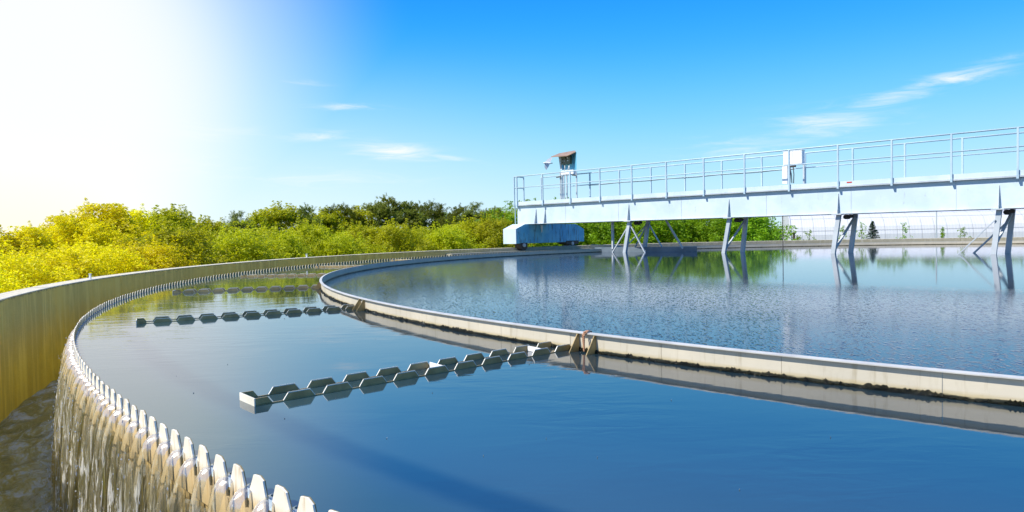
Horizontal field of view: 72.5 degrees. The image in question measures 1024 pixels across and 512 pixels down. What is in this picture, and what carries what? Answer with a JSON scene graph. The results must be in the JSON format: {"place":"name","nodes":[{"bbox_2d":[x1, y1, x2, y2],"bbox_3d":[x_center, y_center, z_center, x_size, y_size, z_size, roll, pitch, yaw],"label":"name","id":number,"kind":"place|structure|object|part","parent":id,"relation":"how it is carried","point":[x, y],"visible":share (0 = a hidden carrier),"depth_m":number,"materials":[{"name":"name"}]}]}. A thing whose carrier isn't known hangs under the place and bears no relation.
{"place":"outdoors","nodes":[
{"label":"outdoors","id":0,"kind":"place"},
{"bbox_2d":[0,375,74,511],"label":"channel water","id":1,"kind":"structure","parent":0,"point":[26,435],"depth_m":6.16,"materials":[{"name":"liquid"}]},
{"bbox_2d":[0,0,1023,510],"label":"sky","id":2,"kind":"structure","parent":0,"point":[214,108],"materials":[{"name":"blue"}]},
{"bbox_2d":[75,243,1023,511],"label":"settling water","id":3,"kind":"structure","parent":0,"point":[541,433],"depth_m":2.97,"materials":[{"name":"blue liquid"}]},
{"bbox_2d":[173,284,316,292],"bbox_3d":[-4.191,0.570,11.179,2.232,0.140,0.194,-2,2,-14],"label":"castellated baffle","id":4,"kind":"object","parent":3,"relation":"in","point":[243,289],"visible":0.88,"depth_m":11.11,"materials":[{"name":"metal"}]},
{"bbox_2d":[240,273,325,276],"bbox_3d":[-4.726,0.456,15.129,2.232,0.140,0.194,-1,2,-1],"label":"castellated baffle","id":5,"kind":"object","parent":3,"relation":"on","point":[300,274],"visible":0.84,"depth_m":15.04,"materials":[{"name":"metal"}]},
{"bbox_2d":[73,249,579,511],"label":"overflow weir","id":6,"kind":"object","parent":3,"relation":"in","point":[224,493],"visible":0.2,"depth_m":2.89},
{"bbox_2d":[41,275,295,511],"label":"falling water","id":7,"kind":"structure","parent":6,"relation":"attached to","point":[76,482],"depth_m":3.71,"materials":[{"name":"white liquid"}]},
{"bbox_2d":[315,265,360,266],"bbox_3d":[-4.317,0.323,19.108,2.232,0.140,0.194,-1,2,13],"label":"castellated baffle","id":8,"kind":"object","parent":3,"relation":"in","point":[338,266],"visible":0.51,"depth_m":19.20,"materials":[{"name":"metal"}]},
{"bbox_2d":[315,241,1023,406],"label":"ring wall","id":9,"kind":"structure","parent":3,"relation":"in","point":[990,388],"depth_m":4.11,"materials":[{"name":"grey concrete"}]},
{"bbox_2d":[136,304,354,323],"bbox_3d":[-2.739,0.658,7.451,2.232,0.140,0.194,-2,2,-28],"label":"castellated baffle","id":10,"kind":"object","parent":9,"relation":"attached to","point":[161,319],"visible":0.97,"depth_m":7.37,"materials":[{"name":"metal"}]},
{"bbox_2d":[239,341,570,405],"bbox_3d":[-0.476,0.716,4.197,2.232,0.140,0.194,-3,2,-41],"label":"castellated baffle","id":11,"kind":"object","parent":9,"relation":"attached to","point":[293,390],"visible":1,"depth_m":4.00,"materials":[{"name":"metal"}]},
{"bbox_2d":[582,330,591,351],"bbox_3d":[0.509,0.572,4.731,0.096,0.141,0.028,-3,2,-42],"label":"pipe","id":12,"kind":"object","parent":9,"relation":"attached to","point":[583,335],"visible":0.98,"depth_m":4.70,"materials":[{"name":"metal"}]},
{"bbox_2d":[591,244,621,248],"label":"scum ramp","id":13,"kind":"structure","parent":9,"relation":"attached to","point":[593,246],"depth_m":29.20,"materials":[{"name":"metal"}]},
{"bbox_2d":[324,244,1023,392],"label":"basin water","id":14,"kind":"structure","parent":0,"point":[943,306],"depth_m":8.54,"materials":[{"name":"blue liquid"}]},
{"bbox_2d":[783,209,1023,239],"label":"white hall","id":15,"kind":"structure","parent":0,"point":[975,223],"depth_m":69.81,"materials":[{"name":"grey metal"}]},
{"bbox_3d":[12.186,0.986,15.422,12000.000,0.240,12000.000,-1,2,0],"label":"ground","id":16,"kind":"structure","parent":0,"visible":0},
{"bbox_2d":[0,225,36,259],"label":"tree","id":17,"kind":"object","parent":16,"relation":"on","point":[5,237],"visible":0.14,"depth_m":19.52,"materials":[{"name":"yellow plant"}]},
{"bbox_2d":[0,263,39,292],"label":"bush","id":18,"kind":"object","parent":16,"relation":"on","point":[9,283],"visible":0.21,"depth_m":11.87,"materials":[{"name":"yellow plant"}]},
{"bbox_2d":[3,220,58,257],"bbox_3d":[-14.087,0.159,20.631,2.272,2.419,3.060,-1,2,7],"label":"tree","id":19,"kind":"object","parent":16,"relation":"on","point":[30,233],"visible":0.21,"depth_m":20.29,"materials":[{"name":"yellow plant"}]},
{"bbox_2d":[1,242,60,271],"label":"bush","id":20,"kind":"object","parent":16,"relation":"on","point":[25,250],"visible":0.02,"depth_m":16.21,"materials":[{"name":"yellow plant"}]},
{"bbox_2d":[0,240,93,290],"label":"bush","id":21,"kind":"object","parent":16,"relation":"on","point":[21,263],"visible":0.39,"depth_m":13.44,"materials":[{"name":"yellow plant"}]},
{"bbox_2d":[19,210,89,253],"bbox_3d":[-15.185,-0.140,23.550,2.901,2.888,3.907,-1,2,3],"label":"broadleaf tree","id":22,"kind":"object","parent":16,"relation":"on","point":[50,219],"visible":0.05,"depth_m":23.27,"materials":[{"name":"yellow plant"}]},
{"bbox_2d":[0,238,115,286],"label":"bush","id":23,"kind":"object","parent":16,"relation":"on","point":[84,263],"visible":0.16,"depth_m":15.14,"materials":[{"name":"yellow plant"}]},
{"bbox_2d":[39,236,120,266],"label":"bush","id":24,"kind":"object","parent":16,"relation":"on","point":[78,242],"visible":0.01,"depth_m":18.09,"materials":[{"name":"yellow plant"}]},
{"bbox_2d":[39,211,132,254],"bbox_3d":[-13.569,-0.049,22.105,2.717,2.721,2.441,-1,2,10],"label":"broadleaf tree","id":25,"kind":"object","parent":16,"relation":"on","point":[94,231],"visible":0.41,"depth_m":21.84,"materials":[{"name":"yellow plant"}]},
{"bbox_2d":[46,236,156,275],"bbox_3d":[-10.325,0.567,16.915,3.344,2.117,2.903,0,2,36],"label":"bush","id":26,"kind":"object","parent":16,"relation":"on","point":[115,260],"visible":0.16,"depth_m":17.08,"materials":[{"name":"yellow plant"}]},
{"bbox_2d":[63,198,156,247],"bbox_3d":[-14.712,-0.428,24.910,3.378,3.373,4.549,-2,2,-34],"label":"broadleaf tree","id":27,"kind":"object","parent":16,"relation":"on","point":[123,227],"visible":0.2,"depth_m":24.68,"materials":[{"name":"yellow plant"}]},
{"bbox_2d":[99,233,149,261],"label":"bush","id":28,"kind":"object","parent":16,"relation":"on","point":[122,245],"visible":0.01,"depth_m":20.02,"materials":[{"name":"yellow plant"}]},
{"bbox_2d":[101,203,163,244],"bbox_3d":[-14.437,-0.391,26.401,3.905,3.188,2.900,0,2,33],"label":"broadleaf tree","id":29,"kind":"object","parent":16,"relation":"on","point":[137,216],"visible":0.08,"depth_m":26.30,"materials":[{"name":"yellow plant"}]},
{"bbox_2d":[104,233,200,273],"bbox_3d":[-9.905,0.465,19.020,2.847,2.188,3.014,-1,2,10],"label":"bush","id":30,"kind":"object","parent":16,"relation":"on","point":[163,259],"visible":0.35,"depth_m":18.71,"materials":[{"name":"green plant"}]},
{"bbox_2d":[131,205,199,242],"bbox_3d":[-14.119,-0.415,27.686,4.318,3.243,4.197,-1,2,6],"label":"broadleaf tree","id":31,"kind":"object","parent":16,"relation":"on","point":[175,223],"depth_m":27.56,"materials":[{"name":"green plant"}]},
{"bbox_2d":[104,217,243,265],"bbox_3d":[-10.088,0.210,21.434,3.914,2.790,3.934,-1,2,10],"label":"bush","id":32,"kind":"object","parent":16,"relation":"on","point":[187,239],"visible":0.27,"depth_m":20.93,"materials":[{"name":"green plant"}]},
{"bbox_2d":[150,203,209,230],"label":"broadleaf tree","id":33,"kind":"object","parent":16,"relation":"on","point":[172,213],"visible":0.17,"depth_m":28.27,"materials":[{"name":"green plant"}]},
{"bbox_2d":[195,216,232,235],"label":"broadleaf tree","id":34,"kind":"object","parent":16,"relation":"on","point":[216,225],"visible":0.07,"depth_m":29.93,"materials":[{"name":"green plant"}]},
{"bbox_2d":[192,223,242,264],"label":"bush","id":35,"kind":"object","parent":16,"relation":"on","point":[215,233],"visible":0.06,"depth_m":24.36,"materials":[{"name":"green plant"}]},
{"bbox_2d":[215,221,240,237],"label":"broadleaf tree","id":36,"kind":"object","parent":16,"relation":"on","point":[235,228],"visible":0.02,"depth_m":32.20,"materials":[{"name":"green plant"}]},
{"bbox_2d":[224,210,256,235],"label":"pine tree","id":37,"kind":"object","parent":16,"relation":"on","point":[237,216],"visible":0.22,"depth_m":33.21,"materials":[{"name":"green plant"}]},
{"bbox_2d":[191,221,301,264],"bbox_3d":[-9.438,0.169,23.972,4.412,2.760,3.427,-3,2,-38],"label":"bush","id":38,"kind":"object","parent":16,"relation":"on","point":[253,250],"visible":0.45,"depth_m":23.40,"materials":[{"name":"green plant"}]},
{"bbox_2d":[234,215,279,242],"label":"broadleaf tree","id":39,"kind":"object","parent":16,"relation":"on","point":[268,226],"visible":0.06,"depth_m":33.63,"materials":[{"name":"green plant"}]},
{"bbox_2d":[244,221,314,259],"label":"bush","id":40,"kind":"object","parent":16,"relation":"on","point":[264,231],"visible":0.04,"depth_m":26.61,"materials":[{"name":"green plant"}]},
{"bbox_2d":[245,200,318,234],"bbox_3d":[-11.640,-0.976,35.242,3.974,3.636,3.749,0,2,35],"label":"broadleaf tree","id":41,"kind":"object","parent":16,"relation":"on","point":[278,216],"visible":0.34,"depth_m":34.66,"materials":[{"name":"green plant"}]},
{"bbox_2d":[263,227,321,259],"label":"bush","id":42,"kind":"object","parent":16,"relation":"on","point":[292,242],"visible":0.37,"depth_m":25.89,"materials":[{"name":"green plant"}]},
{"bbox_2d":[282,202,335,246],"bbox_3d":[-10.658,-1.019,36.502,4.066,3.600,3.297,0,2,26],"label":"tree","id":43,"kind":"object","parent":16,"relation":"on","point":[309,209],"visible":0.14,"depth_m":36.16,"materials":[{"name":"plant"}]},
{"bbox_2d":[281,217,338,256],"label":"bush","id":44,"kind":"object","parent":16,"relation":"on","point":[309,233],"visible":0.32,"depth_m":29.01,"materials":[{"name":"green plant"}]},
{"bbox_2d":[298,207,358,239],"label":"broadleaf tree","id":45,"kind":"object","parent":16,"relation":"on","point":[333,218],"visible":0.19,"depth_m":37.41,"materials":[{"name":"green plant"}]},
{"bbox_2d":[314,202,364,236],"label":"pine tree","id":46,"kind":"object","parent":16,"relation":"on","point":[347,212],"visible":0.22,"depth_m":38.24,"materials":[{"name":"green plant"}]},
{"bbox_2d":[308,226,389,256],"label":"bush","id":47,"kind":"object","parent":16,"relation":"on","point":[341,244],"visible":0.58,"depth_m":28.56,"materials":[{"name":"green plant"}]},
{"bbox_2d":[335,205,375,230],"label":"broadleaf tree","id":48,"kind":"object","parent":16,"relation":"on","point":[362,212],"visible":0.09,"depth_m":39.02,"materials":[{"name":"green plant"}]},
{"bbox_2d":[335,219,400,252],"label":"bush","id":49,"kind":"object","parent":16,"relation":"on","point":[362,230],"visible":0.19,"depth_m":31.71,"materials":[{"name":"green plant"}]},
{"bbox_2d":[359,200,403,238],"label":"tree","id":50,"kind":"object","parent":16,"relation":"on","point":[383,208],"visible":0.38,"depth_m":39.56,"materials":[{"name":"green plant"}]},
{"bbox_2d":[373,192,419,231],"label":"pine tree","id":51,"kind":"object","parent":16,"relation":"on","point":[393,203],"visible":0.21,"depth_m":41.05,"materials":[{"name":"green plant"}]},
{"bbox_2d":[356,218,445,252],"bbox_3d":[-5.157,-0.267,31.532,4.378,2.958,4.356,0,2,41],"label":"bush","id":52,"kind":"object","parent":16,"relation":"on","point":[389,234],"visible":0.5,"depth_m":31.27,"materials":[{"name":"green plant"}]},
{"bbox_2d":[379,200,431,233],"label":"pine tree","id":53,"kind":"object","parent":16,"relation":"on","point":[404,204],"visible":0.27,"depth_m":41.09,"materials":[{"name":"green plant"}]},
{"bbox_2d":[397,222,440,251],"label":"bush","id":54,"kind":"object","parent":16,"relation":"on","point":[425,232],"visible":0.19,"depth_m":34.17,"materials":[{"name":"green plant"}]},
{"bbox_2d":[402,201,440,229],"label":"pine tree","id":55,"kind":"object","parent":16,"relation":"on","point":[417,207],"visible":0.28,"depth_m":41.99,"materials":[{"name":"green plant"}]},
{"bbox_2d":[422,201,455,231],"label":"pine tree","id":56,"kind":"object","parent":16,"relation":"on","point":[439,209],"visible":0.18,"depth_m":42.34,"materials":[{"name":"green plant"}]},
{"bbox_2d":[405,219,488,251],"bbox_3d":[-3.208,-0.334,34.069,4.515,2.939,3.507,-1,2,-10],"label":"bush","id":57,"kind":"object","parent":16,"relation":"on","point":[445,238],"visible":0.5,"depth_m":33.34,"materials":[{"name":"green plant"}]},
{"bbox_2d":[430,203,479,239],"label":"pine tree","id":58,"kind":"object","parent":16,"relation":"on","point":[455,213],"visible":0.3,"depth_m":41.31,"materials":[{"name":"green plant"}]},
{"bbox_2d":[440,215,502,248],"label":"bush","id":59,"kind":"object","parent":16,"relation":"on","point":[464,227],"visible":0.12,"depth_m":36.09,"materials":[{"name":"green plant"}]},
{"bbox_2d":[451,202,491,234],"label":"pine tree","id":60,"kind":"object","parent":16,"relation":"on","point":[471,211],"visible":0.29,"depth_m":41.36,"materials":[{"name":"green plant"}]},
{"bbox_2d":[479,206,506,222],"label":"pine tree","id":61,"kind":"object","parent":16,"relation":"on","point":[489,211],"visible":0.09,"depth_m":41.39,"materials":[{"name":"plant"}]},
{"bbox_2d":[461,211,534,248],"bbox_3d":[-0.825,-0.646,36.362,4.153,3.342,4.174,0,2,21],"label":"bush","id":62,"kind":"object","parent":16,"relation":"on","point":[489,225],"visible":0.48,"depth_m":35.55,"materials":[{"name":"green plant"}]},
{"bbox_2d":[0,237,1023,422],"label":"tank wall","id":63,"kind":"structure","parent":16,"relation":"on","point":[38,324],"depth_m":10.04,"materials":[{"name":"concrete"}]},
{"bbox_2d":[503,126,1023,253],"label":"sludge scraper bridge","id":64,"kind":"structure","parent":63,"relation":"on","point":[542,220],"depth_m":23.04,"materials":[{"name":"white paint"}]},
{"bbox_2d":[551,151,577,198],"bbox_3d":[2.387,-3.408,29.954,0.660,2.241,1.558,-3,2,-42],"label":"control kiosk","id":65,"kind":"object","parent":64,"relation":"on","point":[567,161],"visible":0.87,"depth_m":29.98,"materials":[{"name":"blue paint"}]},
{"bbox_2d":[544,157,552,169],"bbox_3d":[1.164,-3.035,22.898,0.330,0.417,0.093,-1,2,0],"label":"lamp","id":66,"kind":"object","parent":65,"relation":"attached to","point":[547,163],"visible":1,"depth_m":22.89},
{"bbox_2d":[595,220,696,251],"bbox_3d":[5.177,-0.716,27.631,4.281,1.382,0.253,0,2,33],"label":"scum board","id":67,"kind":"object","parent":64,"relation":"hanging from","point":[681,248],"visible":0.57,"depth_m":27.51,"materials":[{"name":"grey metal"}]},
{"bbox_2d":[782,150,804,183],"bbox_3d":[9.416,-2.866,23.346,0.725,1.296,0.305,1,2,44],"label":"switch cabinet","id":68,"kind":"object","parent":64,"relation":"on","point":[797,156],"visible":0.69,"depth_m":23.27,"materials":[{"name":"white metal"}]},
{"bbox_3d":[9.232,-3.274,23.377,0.301,0.419,0.012,1,2,44],"label":"door","id":69,"kind":"part","parent":68,"relation":"part of","materials":[{"name":"white paint"}]},
{"bbox_3d":[9.454,-3.272,23.164,0.295,0.419,0.012,1,2,44],"label":"door","id":70,"kind":"part","parent":68,"relation":"part of","materials":[{"name":"white paint"}]},
{"bbox_2d":[475,200,561,246],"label":"bush","id":71,"kind":"object","parent":16,"relation":"on","point":[510,217],"visible":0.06,"depth_m":40.22,"materials":[{"name":"green plant"}]},
{"bbox_2d":[536,197,603,246],"bbox_3d":[2.825,-1.278,40.814,5.196,4.421,5.767,-1,2,11],"label":"bush","id":72,"kind":"object","parent":16,"relation":"on","point":[591,237],"visible":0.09,"depth_m":39.79,"materials":[{"name":"green plant"}]},
{"bbox_2d":[577,222,640,244],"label":"bush","id":73,"kind":"object","parent":16,"relation":"on","point":[604,228],"visible":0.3,"depth_m":39.71,"materials":[{"name":"green plant"}]},
{"bbox_2d":[603,220,703,243],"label":"bush","id":74,"kind":"object","parent":16,"relation":"on","point":[657,228],"visible":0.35,"depth_m":38.88,"materials":[{"name":"green plant"}]},
{"bbox_2d":[661,218,732,242],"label":"bush","id":75,"kind":"object","parent":16,"relation":"on","point":[706,232],"visible":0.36,"depth_m":38.64,"materials":[{"name":"green plant"}]},
{"bbox_2d":[711,217,797,241],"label":"bush","id":76,"kind":"object","parent":16,"relation":"on","point":[758,228],"visible":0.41,"depth_m":37.78,"materials":[{"name":"green plant"}]},
{"bbox_2d":[803,229,815,239],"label":"sapling","id":77,"kind":"object","parent":16,"relation":"on","point":[809,234],"visible":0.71,"depth_m":38.60,"materials":[{"name":"green plant"}]},
{"bbox_2d":[856,222,867,238],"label":"sapling","id":78,"kind":"object","parent":16,"relation":"on","point":[862,230],"visible":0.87,"depth_m":37.50,"materials":[{"name":"green plant"}]},
{"bbox_2d":[866,221,879,238],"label":"spruce tree","id":79,"kind":"object","parent":16,"relation":"on","point":[872,233],"visible":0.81,"depth_m":37.24,"materials":[{"name":"green plant"}]},
{"bbox_2d":[896,222,912,238],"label":"sapling","id":80,"kind":"object","parent":16,"relation":"on","point":[906,231],"visible":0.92,"depth_m":36.59,"materials":[{"name":"green plant"}]},
{"bbox_2d":[940,227,945,237],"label":"sapling","id":81,"kind":"object","parent":16,"relation":"on","point":[942,234],"visible":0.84,"depth_m":35.74,"materials":[{"name":"green plant"}]},
{"bbox_2d":[957,227,971,237],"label":"sapling","id":82,"kind":"object","parent":16,"relation":"on","point":[961,231],"visible":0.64,"depth_m":35.27,"materials":[{"name":"green plant"}]}
]}

